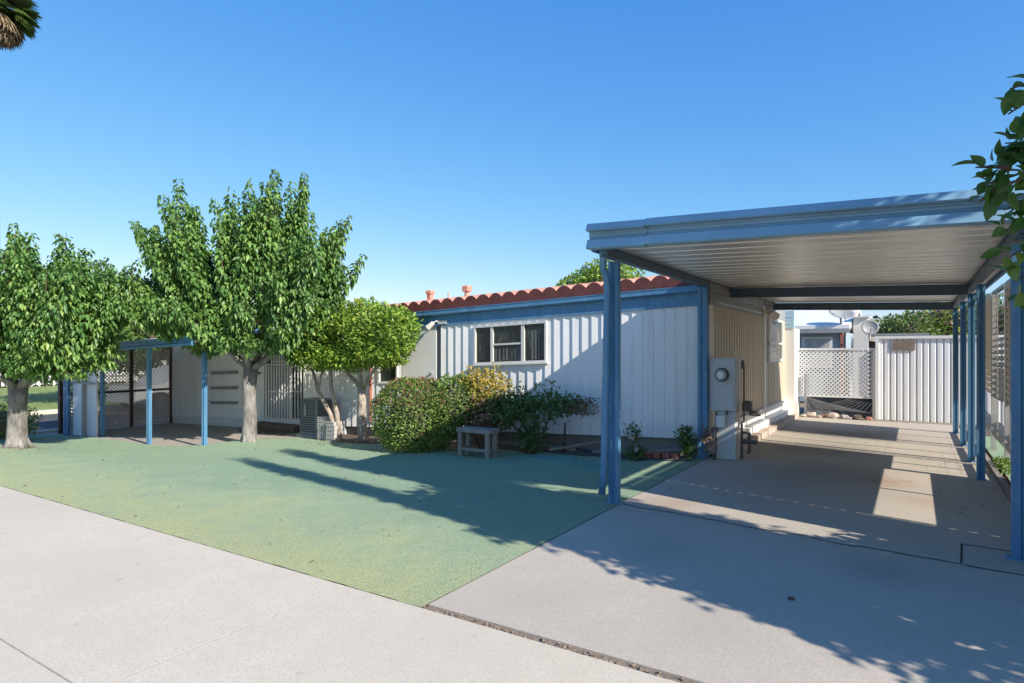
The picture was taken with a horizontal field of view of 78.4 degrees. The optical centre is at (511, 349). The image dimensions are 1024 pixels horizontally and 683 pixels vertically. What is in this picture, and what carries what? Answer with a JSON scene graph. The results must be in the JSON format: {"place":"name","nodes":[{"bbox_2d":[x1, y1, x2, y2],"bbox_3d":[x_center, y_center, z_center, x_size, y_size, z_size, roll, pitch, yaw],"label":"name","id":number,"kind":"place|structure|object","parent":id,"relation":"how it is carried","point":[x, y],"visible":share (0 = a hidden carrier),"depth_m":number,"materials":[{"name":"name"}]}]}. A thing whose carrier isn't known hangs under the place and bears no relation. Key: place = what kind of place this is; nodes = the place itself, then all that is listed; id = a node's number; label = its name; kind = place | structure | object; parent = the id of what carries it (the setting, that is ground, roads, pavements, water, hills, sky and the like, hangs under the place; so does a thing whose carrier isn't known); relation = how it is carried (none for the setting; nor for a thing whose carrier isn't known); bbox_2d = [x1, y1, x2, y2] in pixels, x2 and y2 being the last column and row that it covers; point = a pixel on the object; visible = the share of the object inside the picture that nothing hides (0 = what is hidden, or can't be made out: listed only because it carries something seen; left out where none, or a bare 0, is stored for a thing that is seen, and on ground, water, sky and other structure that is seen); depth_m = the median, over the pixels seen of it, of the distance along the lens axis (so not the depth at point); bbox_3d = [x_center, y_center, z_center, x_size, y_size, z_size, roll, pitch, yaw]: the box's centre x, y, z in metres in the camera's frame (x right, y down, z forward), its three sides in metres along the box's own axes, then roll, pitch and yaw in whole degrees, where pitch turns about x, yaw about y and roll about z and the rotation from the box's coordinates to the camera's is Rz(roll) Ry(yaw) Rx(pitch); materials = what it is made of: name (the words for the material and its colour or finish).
{"place":"outdoors","nodes":[
{"label":"outdoors","id":0,"kind":"place"},
{"bbox_2d":[0,383,121,409],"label":"lawn","id":1,"kind":"structure","parent":0,"point":[42,398],"depth_m":23.40,"materials":[{"name":"green plant"}]},
{"bbox_2d":[28,408,168,429],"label":"street","id":2,"kind":"structure","parent":0,"point":[48,421],"depth_m":16.94,"materials":[{"name":"grey asphalt"}]},
{"bbox_2d":[30,405,168,433],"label":"kerb","id":3,"kind":"structure","parent":2,"relation":"on","point":[50,411],"depth_m":16.67,"materials":[{"name":"concrete"}]},
{"bbox_2d":[106,365,168,411],"bbox_3d":[-10.686,1.185,20.451,1.880,1.380,3.870,0,0,33],"label":"parked car","id":4,"kind":"object","parent":2,"relation":"on","point":[143,392],"visible":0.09,"depth_m":18.99,"materials":[{"name":"silver metal"}]},
{"bbox_2d":[45,422,306,445],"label":"patio slab","id":5,"kind":"structure","parent":0,"point":[172,434],"depth_m":13.27,"materials":[{"name":"concrete"}]},
{"bbox_2d":[71,369,97,436],"bbox_3d":[-9.153,0.944,13.451,0.960,1.789,0.130,0,0,33],"label":"wind panel","id":6,"kind":"object","parent":5,"relation":"on","point":[85,407],"visible":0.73,"depth_m":13.41,"materials":[{"name":"white paint"}]},
{"bbox_2d":[58,347,172,433],"bbox_3d":[-9.434,0.785,15.079,0.090,2.170,2.530,0,0,33],"label":"lattice screen","id":7,"kind":"object","parent":5,"relation":"on","point":[130,361],"visible":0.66,"depth_m":15.29,"materials":[{"name":"brown paint"}]},
{"bbox_2d":[63,329,262,444],"bbox_3d":[-7.160,0.658,13.392,6.000,2.411,2.880,0,0,33],"label":"patio cover","id":8,"kind":"object","parent":5,"relation":"on","point":[148,345],"visible":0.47,"depth_m":11.72,"materials":[{"name":"blue paint"}]},
{"bbox_2d":[296,397,331,438],"bbox_3d":[-3.889,1.345,12.474,0.580,0.770,0.500,0,0,33],"label":"air conditioner","id":9,"kind":"object","parent":5,"relation":"on","point":[312,409],"visible":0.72,"depth_m":12.28,"materials":[{"name":"grey metal"}]},
{"bbox_2d":[0,486,678,682],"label":"front walk","id":10,"kind":"structure","parent":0,"point":[87,597],"depth_m":3.41,"materials":[{"name":"concrete"}]},
{"bbox_2d":[0,587,341,682],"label":"walk joint","id":11,"kind":"object","parent":10,"relation":"on","point":[49,669],"depth_m":3.09,"materials":[{"name":"grey concrete"}]},
{"bbox_2d":[0,381,920,606],"bbox_3d":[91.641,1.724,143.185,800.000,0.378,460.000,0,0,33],"label":"ground","id":12,"kind":"structure","parent":0,"point":[801,406],"depth_m":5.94,"materials":[{"name":"green plant"}]},
{"bbox_2d":[0,0,42,387],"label":"palm tree","id":13,"kind":"object","parent":12,"relation":"on","point":[17,22],"visible":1,"depth_m":25.30,"materials":[{"name":"green plant"}]},
{"bbox_2d":[0,403,43,437],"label":"shrub","id":14,"kind":"object","parent":12,"relation":"on","point":[3,420],"visible":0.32,"depth_m":12.24,"materials":[{"name":"green plant"}]},
{"bbox_2d":[0,223,148,448],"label":"mulberry tree","id":15,"kind":"object","parent":12,"relation":"on","point":[65,320],"visible":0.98,"depth_m":10.08,"materials":[{"name":"green plant"}]},
{"bbox_2d":[1,360,165,385],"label":"house","id":16,"kind":"structure","parent":12,"relation":"on","point":[38,383],"depth_m":34.12,"materials":[{"name":"white paint"}]},
{"bbox_2d":[108,282,168,378],"bbox_3d":[-14.258,-0.407,23.123,5.455,4.614,8.804,0,0,12],"label":"street tree","id":17,"kind":"object","parent":12,"relation":"on","point":[134,331],"visible":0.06,"depth_m":22.18,"materials":[{"name":"green plant"}]},
{"bbox_2d":[105,169,367,442],"bbox_3d":[-4.940,-0.763,11.315,4.604,5.073,2.390,0,0,-1],"label":"mulberry tree","id":18,"kind":"object","parent":12,"relation":"on","point":[290,273],"visible":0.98,"depth_m":10.63,"materials":[{"name":"green plant"}]},
{"bbox_2d":[2,486,695,682],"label":"joint filler","id":19,"kind":"object","parent":12,"relation":"on","point":[627,665],"visible":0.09,"depth_m":3.30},
{"bbox_2d":[420,605,684,682],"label":"gravel","id":20,"kind":"structure","parent":19,"relation":"on","point":[559,644],"depth_m":3.18,"materials":[{"name":"grey gravel"}]},
{"bbox_2d":[369,373,484,452],"bbox_3d":[-1.370,0.998,10.112,1.868,1.307,1.368,0,0,33],"label":"clipped bush","id":21,"kind":"object","parent":12,"relation":"on","point":[415,415],"visible":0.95,"depth_m":9.80,"materials":[{"name":"green plant"}]},
{"bbox_2d":[456,426,499,458],"bbox_3d":[-0.507,1.370,9.300,0.600,0.430,0.280,0,0,33],"label":"wooden bench","id":22,"kind":"object","parent":12,"relation":"on","point":[486,431],"visible":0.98,"depth_m":9.23,"materials":[{"name":"grey wood"}]},
{"bbox_2d":[448,362,513,448],"bbox_3d":[-0.577,0.894,10.037,1.348,1.429,1.054,0,0,33],"label":"shrub","id":23,"kind":"object","parent":12,"relation":"on","point":[487,381],"visible":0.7,"depth_m":9.79,"materials":[{"name":"yellow plant"}]},
{"bbox_2d":[172,275,799,455],"bbox_3d":[-1.168,0.393,15.102,13.950,3.394,7.620,0,0,33],"label":"mobile home","id":24,"kind":"object","parent":12,"relation":"on","point":[528,338],"visible":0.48,"depth_m":10.48,"materials":[{"name":"white paint"}]},
{"bbox_2d":[250,350,264,419],"bbox_3d":[-5.873,0.673,14.290,0.700,1.858,0.060,0,0,33],"label":"door","id":25,"kind":"structure","parent":24,"relation":"in","point":[260,387],"depth_m":14.15,"materials":[{"name":"white paint"}]},
{"bbox_2d":[265,354,290,420],"bbox_3d":[-5.133,0.638,13.807,0.868,1.864,0.084,0,0,33],"label":"security door","id":26,"kind":"structure","parent":24,"relation":"in","point":[277,371],"depth_m":13.82,"materials":[{"name":"white paint"}]},
{"bbox_2d":[378,356,397,383],"bbox_3d":[-2.375,0.342,12.057,0.520,0.621,0.050,0,0,33],"label":"window","id":27,"kind":"structure","parent":24,"relation":"in","point":[384,376],"depth_m":12.08,"materials":[{"name":"white paint"}]},
{"bbox_2d":[402,326,436,399],"bbox_3d":[-1.732,0.516,11.634,0.820,1.923,0.070,0,0,33],"label":"door","id":28,"kind":"structure","parent":24,"relation":"in","point":[423,362],"depth_m":11.57,"materials":[{"name":"white paint"}]},
{"bbox_2d":[471,321,548,365],"bbox_3d":[-0.050,-0.096,10.551,1.520,0.754,0.080,0,0,33],"label":"window","id":29,"kind":"structure","parent":24,"relation":"in","point":[525,342],"depth_m":10.55,"materials":[{"name":"glass"}]},
{"bbox_2d":[767,318,782,361],"bbox_3d":[5.477,-0.195,13.057,0.050,0.870,1.500,0,0,33],"label":"window","id":30,"kind":"structure","parent":24,"relation":"in","point":[774,327],"depth_m":12.99,"materials":[{"name":"white paint"}]},
{"bbox_2d":[474,379,599,453],"bbox_3d":[0.364,1.028,9.536,1.996,1.162,1.016,0,0,18],"label":"rose bush","id":31,"kind":"object","parent":12,"relation":"on","point":[529,405],"visible":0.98,"depth_m":9.46,"materials":[{"name":"green plant"}]},
{"bbox_2d":[524,455,553,460],"bbox_3d":[0.430,1.552,8.926,0.433,0.052,0.300,0,0,33],"label":"stepping stone","id":32,"kind":"object","parent":12,"relation":"on","point":[538,457],"visible":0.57,"depth_m":8.91,"materials":[{"name":"stone"}]},
{"bbox_2d":[551,454,577,458],"bbox_3d":[0.748,1.543,8.960,0.333,0.052,0.240,0,0,33],"label":"stepping stone","id":33,"kind":"object","parent":12,"relation":"on","point":[565,456],"visible":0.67,"depth_m":8.95,"materials":[{"name":"grey stone"}]},
{"bbox_2d":[549,440,600,450],"bbox_3d":[0.965,1.435,9.457,0.823,0.160,0.030,0,0,-2],"label":"timber","id":34,"kind":"object","parent":12,"relation":"on","point":[574,445],"visible":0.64,"depth_m":9.44,"materials":[{"name":"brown wood"}]},
{"bbox_2d":[555,258,645,285],"bbox_3d":[3.096,-0.822,22.014,3.573,4.845,2.618,0,0,33],"label":"round tree","id":35,"kind":"object","parent":12,"relation":"on","point":[592,273],"visible":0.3,"depth_m":21.49,"materials":[{"name":"green plant"}]},
{"bbox_2d":[552,452,692,460],"bbox_3d":[1.490,1.510,8.909,2.107,0.099,0.138,0,0,30],"label":"edging","id":36,"kind":"object","parent":12,"relation":"on","point":[626,456],"visible":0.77,"depth_m":8.73,"materials":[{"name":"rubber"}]},
{"bbox_2d":[785,310,861,400],"bbox_3d":[6.835,0.055,23.479,10.800,2.890,7.680,0,0,33],"label":"neighbour home","id":37,"kind":"object","parent":12,"relation":"on","point":[822,328],"visible":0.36,"depth_m":18.11,"materials":[{"name":"white paint"}]},
{"bbox_2d":[802,337,832,367],"bbox_3d":[8.783,0.060,18.083,0.800,0.880,0.070,0,0,33],"label":"window","id":38,"kind":"structure","parent":37,"relation":"in","point":[807,342],"depth_m":18.04,"materials":[{"name":"white paint"}]},
{"bbox_2d":[829,310,855,323],"bbox_3d":[9.274,-0.921,17.642,0.667,0.651,0.600,0,0,33],"label":"satellite dish","id":39,"kind":"object","parent":37,"relation":"on","point":[844,314],"visible":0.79,"depth_m":17.68,"materials":[{"name":"grey metal"}]},
{"bbox_2d":[866,315,877,340],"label":"palm tree","id":40,"kind":"object","parent":12,"relation":"on","point":[875,317],"visible":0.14,"depth_m":60.59,"materials":[{"name":"green plant"}]},
{"bbox_2d":[853,316,928,396],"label":"white outhouse","id":41,"kind":"structure","parent":12,"relation":"on","point":[860,338],"depth_m":17.79,"materials":[{"name":"paint"}]},
{"bbox_2d":[861,320,878,340],"bbox_3d":[9.850,-0.542,17.264,0.291,0.597,0.325,0,0,-27],"label":"satellite dish","id":42,"kind":"object","parent":41,"relation":"attached to","point":[869,327],"visible":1,"depth_m":17.29,"materials":[{"name":"grey metal"}]},
{"bbox_2d":[873,310,948,339],"bbox_3d":[12.754,0.151,20.268,2.236,2.899,2.434,0,0,33],"label":"round tree","id":43,"kind":"object","parent":12,"relation":"on","point":[912,324],"visible":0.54,"depth_m":19.86,"materials":[{"name":"green plant"}]},
{"bbox_2d":[903,300,1002,334],"bbox_3d":[14.379,-0.138,20.422,3.013,3.476,2.460,0,0,33],"label":"round tree","id":44,"kind":"object","parent":12,"relation":"on","point":[943,319],"visible":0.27,"depth_m":20.05,"materials":[{"name":"green plant"}]},
{"bbox_2d":[967,293,1003,334],"bbox_3d":[15.812,-0.180,19.574,3.193,3.560,2.335,0,0,33],"label":"round tree","id":45,"kind":"object","parent":12,"relation":"on","point":[1001,315],"visible":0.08,"depth_m":19.46,"materials":[{"name":"green plant"}]},
{"bbox_2d":[952,74,1023,309],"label":"shade tree","id":46,"kind":"object","parent":12,"relation":"on","point":[997,191],"visible":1,"depth_m":3.25,"materials":[{"name":"green plant"}]},
{"bbox_2d":[308,434,704,460],"bbox_3d":[-0.838,1.621,10.396,7.780,0.217,1.350,0,0,33],"label":"planting bed","id":47,"kind":"object","parent":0,"point":[372,440],"visible":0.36,"depth_m":10.47,"materials":[{"name":"soil"}]},
{"bbox_2d":[291,305,355,441],"bbox_3d":[-3.387,0.437,11.574,1.627,2.550,1.167,0,0,33],"label":"ornamental tree","id":48,"kind":"object","parent":47,"relation":"on","point":[312,363],"visible":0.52,"depth_m":11.39,"materials":[{"name":"green plant"}]},
{"bbox_2d":[325,438,335,441],"bbox_3d":[-3.293,1.653,11.606,0.220,0.068,0.200,0,0,33],"label":"concrete block","id":49,"kind":"object","parent":47,"relation":"on","point":[331,439],"depth_m":11.51,"materials":[{"name":"grey concrete"}]},
{"bbox_2d":[326,434,336,437],"bbox_3d":[-3.284,1.578,11.600,0.220,0.068,0.200,0,0,33],"label":"concrete block","id":50,"kind":"object","parent":49,"relation":"on","point":[331,435],"depth_m":11.51,"materials":[{"name":"grey concrete"}]},
{"bbox_2d":[326,429,342,433],"bbox_3d":[-3.281,1.503,11.598,0.220,0.068,0.200,0,0,33],"label":"concrete block","id":51,"kind":"object","parent":50,"relation":"on","point":[331,431],"depth_m":11.51,"materials":[{"name":"grey concrete"}]},
{"bbox_2d":[326,425,342,429],"bbox_3d":[-3.277,1.428,11.596,0.220,0.068,0.200,0,0,33],"label":"concrete block","id":52,"kind":"object","parent":51,"relation":"on","point":[331,427],"depth_m":11.51,"materials":[{"name":"grey concrete"}]},
{"bbox_2d":[325,421,341,425],"bbox_3d":[-3.295,1.353,11.607,0.220,0.068,0.200,0,0,33],"label":"concrete block","id":53,"kind":"object","parent":52,"relation":"on","point":[328,423],"depth_m":11.52,"materials":[{"name":"grey concrete"}]},
{"bbox_2d":[322,296,423,442],"bbox_3d":[-2.436,0.383,11.159,2.095,2.658,1.352,0,0,33],"label":"ornamental tree","id":54,"kind":"object","parent":47,"relation":"on","point":[390,338],"visible":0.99,"depth_m":10.81,"materials":[{"name":"green plant"}]},
{"bbox_2d":[499,441,575,450],"bbox_3d":[0.384,1.510,9.876,1.402,0.065,0.050,0,0,35],"label":"timber","id":55,"kind":"object","parent":47,"relation":"on","point":[547,447],"visible":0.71,"depth_m":9.77,"materials":[{"name":"brown wood"}]},
{"bbox_2d":[622,421,649,460],"bbox_3d":[1.720,1.270,8.750,0.361,0.548,0.401,0,0,5],"label":"plant","id":56,"kind":"object","parent":47,"relation":"on","point":[633,438],"visible":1,"depth_m":8.72,"materials":[{"name":"green plant"}]},
{"bbox_2d":[592,448,681,452],"bbox_3d":[1.785,1.450,9.050,1.282,0.140,0.030,0,0,20],"label":"timber","id":57,"kind":"object","parent":47,"relation":"on","point":[654,450],"visible":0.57,"depth_m":8.93,"materials":[{"name":"brown wood"}]},
{"bbox_2d":[643,452,651,458],"bbox_3d":[1.913,1.482,8.870,0.100,0.075,0.135,0,0,33],"label":"brick","id":58,"kind":"object","parent":47,"relation":"on","point":[647,456],"visible":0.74,"depth_m":8.81,"materials":[{"name":"red brick"}]},
{"bbox_2d":[652,452,661,458],"bbox_3d":[2.041,1.482,8.848,0.100,0.075,0.135,0,0,33],"label":"brick","id":59,"kind":"object","parent":47,"relation":"on","point":[656,455],"visible":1,"depth_m":8.80,"materials":[{"name":"red brick"}]},
{"bbox_2d":[662,452,670,458],"bbox_3d":[2.175,1.482,8.834,0.100,0.075,0.135,0,0,33],"label":"brick","id":60,"kind":"object","parent":47,"relation":"on","point":[666,455],"visible":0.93,"depth_m":8.79,"materials":[{"name":"red brick"}]},
{"bbox_2d":[671,452,679,458],"bbox_3d":[2.295,1.482,8.816,0.100,0.075,0.135,0,0,33],"label":"brick","id":61,"kind":"object","parent":47,"relation":"on","point":[675,455],"visible":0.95,"depth_m":8.77,"materials":[{"name":"red brick"}]},
{"bbox_2d":[673,424,697,458],"bbox_3d":[2.395,1.284,8.682,0.293,0.514,0.359,0,0,-28],"label":"plant","id":62,"kind":"object","parent":47,"relation":"on","point":[687,449],"visible":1,"depth_m":8.66,"materials":[{"name":"green plant"}]},
{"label":"concrete block","id":63,"kind":"object","parent":47,"relation":"on","visible":0},
{"bbox_2d":[317,433,326,436],"bbox_3d":[-3.509,1.587,11.803,0.220,0.068,0.200,0,0,33],"label":"concrete block","id":64,"kind":"object","parent":63,"relation":"on","point":[321,434],"depth_m":11.71,"materials":[{"name":"grey concrete"}]},
{"bbox_2d":[317,429,326,432],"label":"concrete block","id":65,"kind":"object","parent":64,"relation":"on","point":[321,431],"depth_m":11.71,"materials":[{"name":"grey concrete"}]},
{"bbox_2d":[317,425,327,428],"bbox_3d":[-3.511,1.437,11.805,0.220,0.068,0.200,0,0,33],"label":"concrete block","id":66,"kind":"object","parent":65,"relation":"on","point":[321,426],"depth_m":11.71,"materials":[{"name":"grey concrete"}]},
{"bbox_2d":[317,421,325,424],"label":"concrete block","id":67,"kind":"object","parent":66,"relation":"on","point":[321,423],"depth_m":11.73,"materials":[{"name":"grey concrete"}]},
{"bbox_2d":[317,416,329,420],"bbox_3d":[-3.508,1.286,11.803,0.220,0.068,0.200,0,0,33],"label":"concrete block","id":68,"kind":"object","parent":67,"relation":"on","point":[323,418],"depth_m":11.73,"materials":[{"name":"grey concrete"}]},
{"bbox_2d":[0,0,1023,340],"label":"sky","id":69,"kind":"structure","parent":0,"point":[477,144],"materials":[{"name":"blue"}]},
{"bbox_2d":[429,417,1023,682],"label":"driveway","id":70,"kind":"structure","parent":0,"point":[696,599],"depth_m":4.20,"materials":[{"name":"concrete"}]},
{"bbox_2d":[1,417,1010,571],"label":"fallen leaves","id":71,"kind":"object","parent":70,"relation":"on","point":[468,468],"visible":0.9,"depth_m":7.82,"materials":[{"name":"brown plant"}]},
{"bbox_2d":[698,425,714,459],"bbox_3d":[2.651,1.269,8.536,0.224,0.503,0.195,0,0,4],"label":"plant","id":72,"kind":"object","parent":70,"relation":"on","point":[705,439],"visible":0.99,"depth_m":8.53,"materials":[{"name":"brown plant"}]},
{"bbox_2d":[708,358,741,459],"bbox_3d":[2.944,0.805,8.718,0.380,1.390,0.400,0,0,33],"label":"meter pedestal","id":73,"kind":"object","parent":70,"relation":"on","point":[725,388],"visible":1,"depth_m":8.62,"materials":[{"name":"metal"}]},
{"bbox_2d":[740,360,760,458],"bbox_3d":[3.269,0.830,8.614,0.261,1.380,0.172,0,0,12],"label":"pipe riser","id":74,"kind":"object","parent":70,"relation":"on","point":[747,406],"visible":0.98,"depth_m":8.60,"materials":[{"name":"black metal"}]},
{"bbox_2d":[586,187,1023,560],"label":"carport","id":75,"kind":"object","parent":70,"relation":"on","point":[926,251],"visible":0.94,"depth_m":6.09,"materials":[{"name":"blue metal"}]},
{"bbox_2d":[623,503,1021,574],"bbox_3d":[2.354,1.498,5.162,3.200,0.008,0.680,0,0,33],"label":"driveway crack","id":76,"kind":"object","parent":70,"relation":"on","point":[961,552],"visible":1,"depth_m":4.75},
{"bbox_2d":[799,413,975,426],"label":"ground","id":77,"kind":"structure","parent":0,"point":[921,422],"depth_m":13.17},
{"bbox_2d":[806,412,815,416],"bbox_3d":[6.703,1.460,14.068,0.210,0.147,0.188,0,0,33],"label":"rock","id":78,"kind":"object","parent":77,"relation":"on","point":[811,414],"visible":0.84,"depth_m":14.00,"materials":[{"name":"beige stone"}]},
{"bbox_2d":[826,413,838,418],"bbox_3d":[7.052,1.456,13.796,0.190,0.159,0.225,0,0,-30],"label":"rock","id":79,"kind":"object","parent":77,"relation":"on","point":[833,415],"visible":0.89,"depth_m":13.74,"materials":[{"name":"beige stone"}]},
{"bbox_2d":[798,348,874,418],"bbox_3d":[7.182,0.730,14.004,1.620,1.540,0.099,0,0,33],"label":"lattice fence","id":80,"kind":"object","parent":77,"relation":"on","point":[806,384],"visible":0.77,"depth_m":14.00,"materials":[{"name":"white paint"}]},
{"bbox_2d":[807,397,871,417],"bbox_3d":[7.363,1.290,14.055,1.450,0.460,0.153,0,0,33],"label":"tarpaulin","id":81,"kind":"object","parent":77,"relation":"on","point":[849,412],"visible":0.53,"depth_m":14.04,"materials":[{"name":"black plastic"}]},
{"bbox_2d":[851,415,861,419],"bbox_3d":[7.446,1.466,13.595,0.240,0.136,0.158,0,0,33],"label":"rock","id":82,"kind":"object","parent":77,"relation":"on","point":[856,417],"visible":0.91,"depth_m":13.54,"materials":[{"name":"stone"}]},
{"bbox_2d":[874,335,1003,425],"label":"storage shed","id":83,"kind":"structure","parent":77,"relation":"on","point":[913,378],"depth_m":13.18,"materials":[{"name":"white metal"}]},
{"bbox_2d":[967,426,1010,487],"bbox_3d":[7.345,1.516,7.766,2.400,0.048,10.600,0,0,33],"label":"soil strip","id":84,"kind":"object","parent":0,"point":[988,434],"visible":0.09,"depth_m":8.88,"materials":[{"name":"brown soil"}]},
{"bbox_2d":[967,427,1010,501],"bbox_3d":[6.656,1.500,8.860,0.050,0.100,8.300,0,0,33],"label":"edging board","id":85,"kind":"object","parent":84,"relation":"on","point":[1000,479],"visible":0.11,"depth_m":7.26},
{"bbox_2d":[985,436,1010,480],"bbox_3d":[6.949,1.488,8.613,0.580,0.010,5.000,0,0,33],"label":"green strip","id":86,"kind":"object","parent":84,"relation":"on","point":[998,452],"visible":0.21,"depth_m":9.30,"materials":[{"name":"green plant"}]},
{"bbox_2d":[985,293,996,448],"bbox_3d":[7.764,0.320,10.276,0.095,2.360,2.112,0,0,33],"label":"louvre screen","id":87,"kind":"object","parent":86,"relation":"on","point":[988,343],"visible":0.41,"depth_m":9.91,"materials":[{"name":"grey wood"}]},
{"bbox_2d":[990,283,1004,457],"bbox_3d":[6.740,0.320,8.675,0.095,2.360,1.552,0,0,33],"label":"louvre screen","id":88,"kind":"object","parent":86,"relation":"on","point":[998,393],"visible":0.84,"depth_m":8.78,"materials":[{"name":"grey wood"}]},
{"bbox_2d":[991,456,1010,476],"bbox_3d":[6.125,1.416,7.795,0.280,0.208,1.398,0,0,33],"label":"plant","id":89,"kind":"object","parent":86,"relation":"on","point":[1004,464],"visible":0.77,"depth_m":7.70,"materials":[{"name":"green plant"}]},
{"bbox_2d":[1003,278,1010,461],"bbox_3d":[5.982,0.320,7.492,0.095,2.360,1.162,0,0,33],"label":"louvre screen","id":90,"kind":"object","parent":86,"relation":"on","point":[1007,438],"visible":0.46,"depth_m":7.91,"materials":[{"name":"grey wood"}]}
]}

